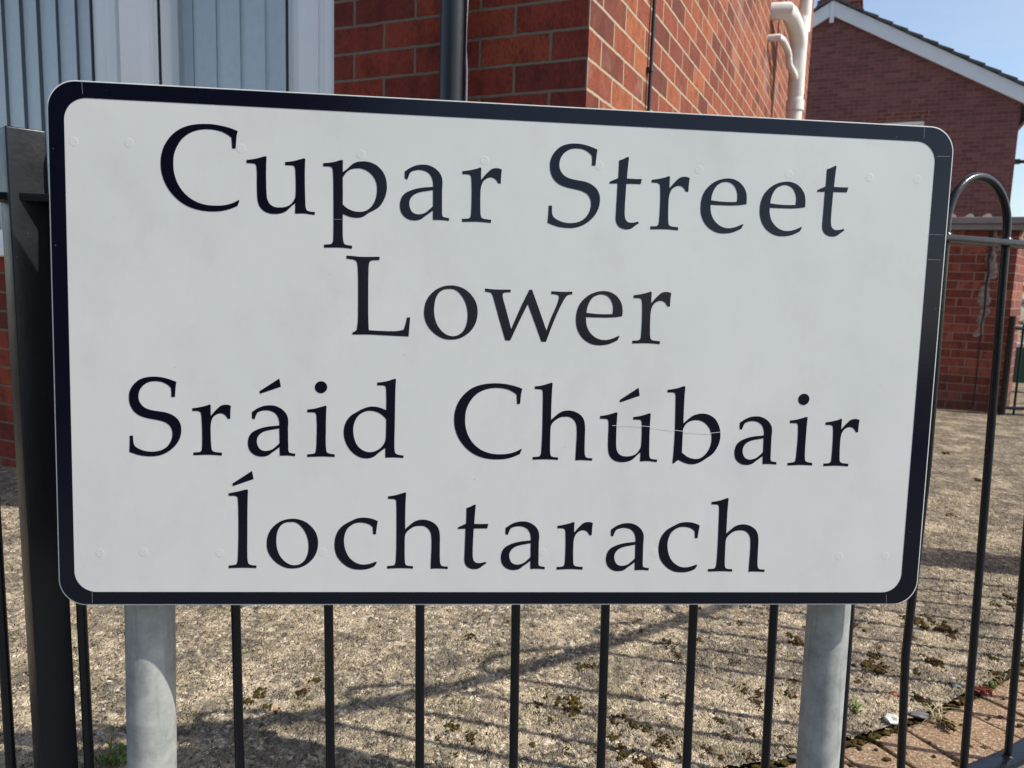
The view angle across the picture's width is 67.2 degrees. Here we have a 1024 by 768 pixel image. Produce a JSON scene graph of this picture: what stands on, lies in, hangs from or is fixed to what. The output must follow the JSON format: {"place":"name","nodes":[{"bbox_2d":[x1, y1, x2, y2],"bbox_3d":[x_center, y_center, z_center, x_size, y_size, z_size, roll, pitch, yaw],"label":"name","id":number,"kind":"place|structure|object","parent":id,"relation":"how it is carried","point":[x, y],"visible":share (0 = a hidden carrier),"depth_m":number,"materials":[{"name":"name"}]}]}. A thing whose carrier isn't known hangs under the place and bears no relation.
{"place":"outdoors","nodes":[
{"label":"outdoors","id":0,"kind":"place"},
{"bbox_2d":[0,485,1023,767],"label":"garden ground","id":1,"kind":"structure","parent":0,"point":[374,717],"depth_m":1.76,"materials":[{"name":"gravel"}]},
{"bbox_2d":[77,737,126,767],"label":"grass tuft","id":2,"kind":"object","parent":1,"relation":"on","point":[104,757],"visible":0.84,"depth_m":1.39,"materials":[{"name":"plant"}]},
{"bbox_2d":[102,744,126,767],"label":"leafy weed","id":3,"kind":"object","parent":1,"relation":"on","point":[122,757],"visible":0.52,"depth_m":1.40,"materials":[{"name":"green plant"}]},
{"bbox_2d":[243,451,1023,767],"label":"moss","id":4,"kind":"object","parent":1,"relation":"on","point":[871,736],"visible":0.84,"depth_m":1.63,"materials":[{"name":"brown plant"}]},
{"bbox_2d":[851,697,863,713],"bbox_3d":[0.736,0.688,1.644,0.027,0.022,0.081,6,9,30],"label":"grass tuft","id":5,"kind":"object","parent":1,"relation":"on","point":[856,708],"visible":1,"depth_m":1.64,"materials":[{"name":"green plant"}]},
{"bbox_2d":[883,713,897,724],"bbox_3d":[0.794,0.696,1.605,0.035,0.020,0.036,2,8,0],"label":"white stone","id":6,"kind":"object","parent":1,"relation":"on","point":[891,718],"visible":0.87,"depth_m":1.59,"materials":[{"name":"white stone"}]},
{"bbox_2d":[889,691,897,696],"bbox_3d":[0.845,0.686,1.704,0.021,0.013,0.014,2,8,0],"label":"brick shard","id":7,"kind":"object","parent":1,"relation":"on","point":[894,693],"visible":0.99,"depth_m":1.70,"materials":[{"name":"brick"}]},
{"bbox_2d":[909,711,928,718],"bbox_3d":[0.862,0.699,1.626,0.042,0.009,0.025,2,8,0],"label":"slate chip","id":8,"kind":"object","parent":1,"relation":"on","point":[921,714],"visible":0.99,"depth_m":1.62,"materials":[{"name":"grey stone"}]},
{"bbox_2d":[951,683,961,687],"bbox_3d":[1.012,0.687,1.753,0.021,0.007,0.018,5,8,21],"label":"slate chip","id":9,"kind":"object","parent":1,"relation":"on","point":[955,685],"visible":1,"depth_m":1.75,"materials":[{"name":"grey stone"}]},
{"bbox_2d":[986,680,996,687],"bbox_3d":[1.104,0.689,1.770,0.025,0.010,0.029,2,8,0],"label":"green weed","id":10,"kind":"object","parent":1,"relation":"on","point":[991,683],"visible":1,"depth_m":1.77,"materials":[{"name":"green plant"}]},
{"bbox_2d":[980,671,1009,688],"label":"dry grass","id":11,"kind":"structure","parent":1,"relation":"on","point":[995,678],"depth_m":1.79,"materials":[{"name":"plant"}]},
{"bbox_2d":[0,306,1023,521],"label":"yard ground","id":12,"kind":"structure","parent":0,"point":[959,436],"depth_m":4.27,"materials":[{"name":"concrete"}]},
{"bbox_2d":[0,0,813,467],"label":"brick house","id":13,"kind":"structure","parent":12,"relation":"on","point":[750,58],"depth_m":2.81,"materials":[{"name":"red brick"}]},
{"bbox_2d":[0,0,333,256],"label":"window","id":14,"kind":"structure","parent":13,"relation":"in","point":[269,45],"depth_m":2.89,"materials":[{"name":"white plastic"}]},
{"bbox_2d":[805,0,1023,216],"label":"gable house","id":15,"kind":"structure","parent":12,"relation":"on","point":[866,66],"depth_m":16.35,"materials":[{"name":"red brick"}]},
{"bbox_2d":[882,121,923,125],"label":"window","id":16,"kind":"structure","parent":15,"relation":"in","point":[917,123],"depth_m":16.54,"materials":[{"name":"plastic"}]},
{"bbox_2d":[937,214,1023,412],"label":"brick outbuilding","id":17,"kind":"structure","parent":12,"relation":"on","point":[968,327],"depth_m":5.95,"materials":[{"name":"weathered brick"},{"name":"concrete"}]},
{"bbox_2d":[1012,343,1023,382],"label":"green gate","id":18,"kind":"structure","parent":17,"relation":"attached to","point":[1021,377],"depth_m":7.30,"materials":[{"name":"metal"}]},
{"bbox_2d":[998,316,1023,414],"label":"railing","id":19,"kind":"object","parent":12,"relation":"on","point":[1003,407],"visible":1,"depth_m":5.80,"materials":[{"name":"black metal"}]},
{"bbox_2d":[1019,286,1023,336],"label":"hedge","id":20,"kind":"object","parent":12,"relation":"on","point":[1021,322],"visible":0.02,"depth_m":9.94,"materials":[{"name":"green plant"}]},
{"bbox_2d":[723,661,1023,767],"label":"soil","id":21,"kind":"structure","parent":0,"point":[879,731],"depth_m":1.62,"materials":[{"name":"brown soil"}]},
{"bbox_2d":[47,80,952,767],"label":"street sign","id":22,"kind":"object","parent":21,"relation":"on","point":[335,350],"visible":1,"depth_m":1.00,"materials":[{"name":"white metal"}]},
{"bbox_2d":[781,669,1023,767],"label":"paver edging","id":23,"kind":"object","parent":21,"relation":"on","point":[920,751],"visible":0.57,"depth_m":1.56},
{"bbox_2d":[0,126,1023,767],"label":"bow top railing","id":24,"kind":"object","parent":23,"relation":"on","point":[24,192],"visible":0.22,"depth_m":1.11,"materials":[{"name":"black metal"}]},
{"bbox_2d":[917,698,959,727],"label":"dry grass","id":25,"kind":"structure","parent":23,"relation":"on","point":[936,714],"depth_m":1.62,"materials":[{"name":"plant"}]},
{"bbox_2d":[977,684,993,695],"bbox_3d":[1.068,0.690,1.740,0.047,0.014,0.038,-5,10,-42],"label":"red weed","id":26,"kind":"object","parent":23,"relation":"on","point":[990,692],"visible":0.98,"depth_m":1.73,"materials":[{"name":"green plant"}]},
{"bbox_2d":[814,0,1023,298],"label":"sky","id":27,"kind":"structure","parent":0,"point":[991,32],"materials":[{"name":"blue"}]}
]}

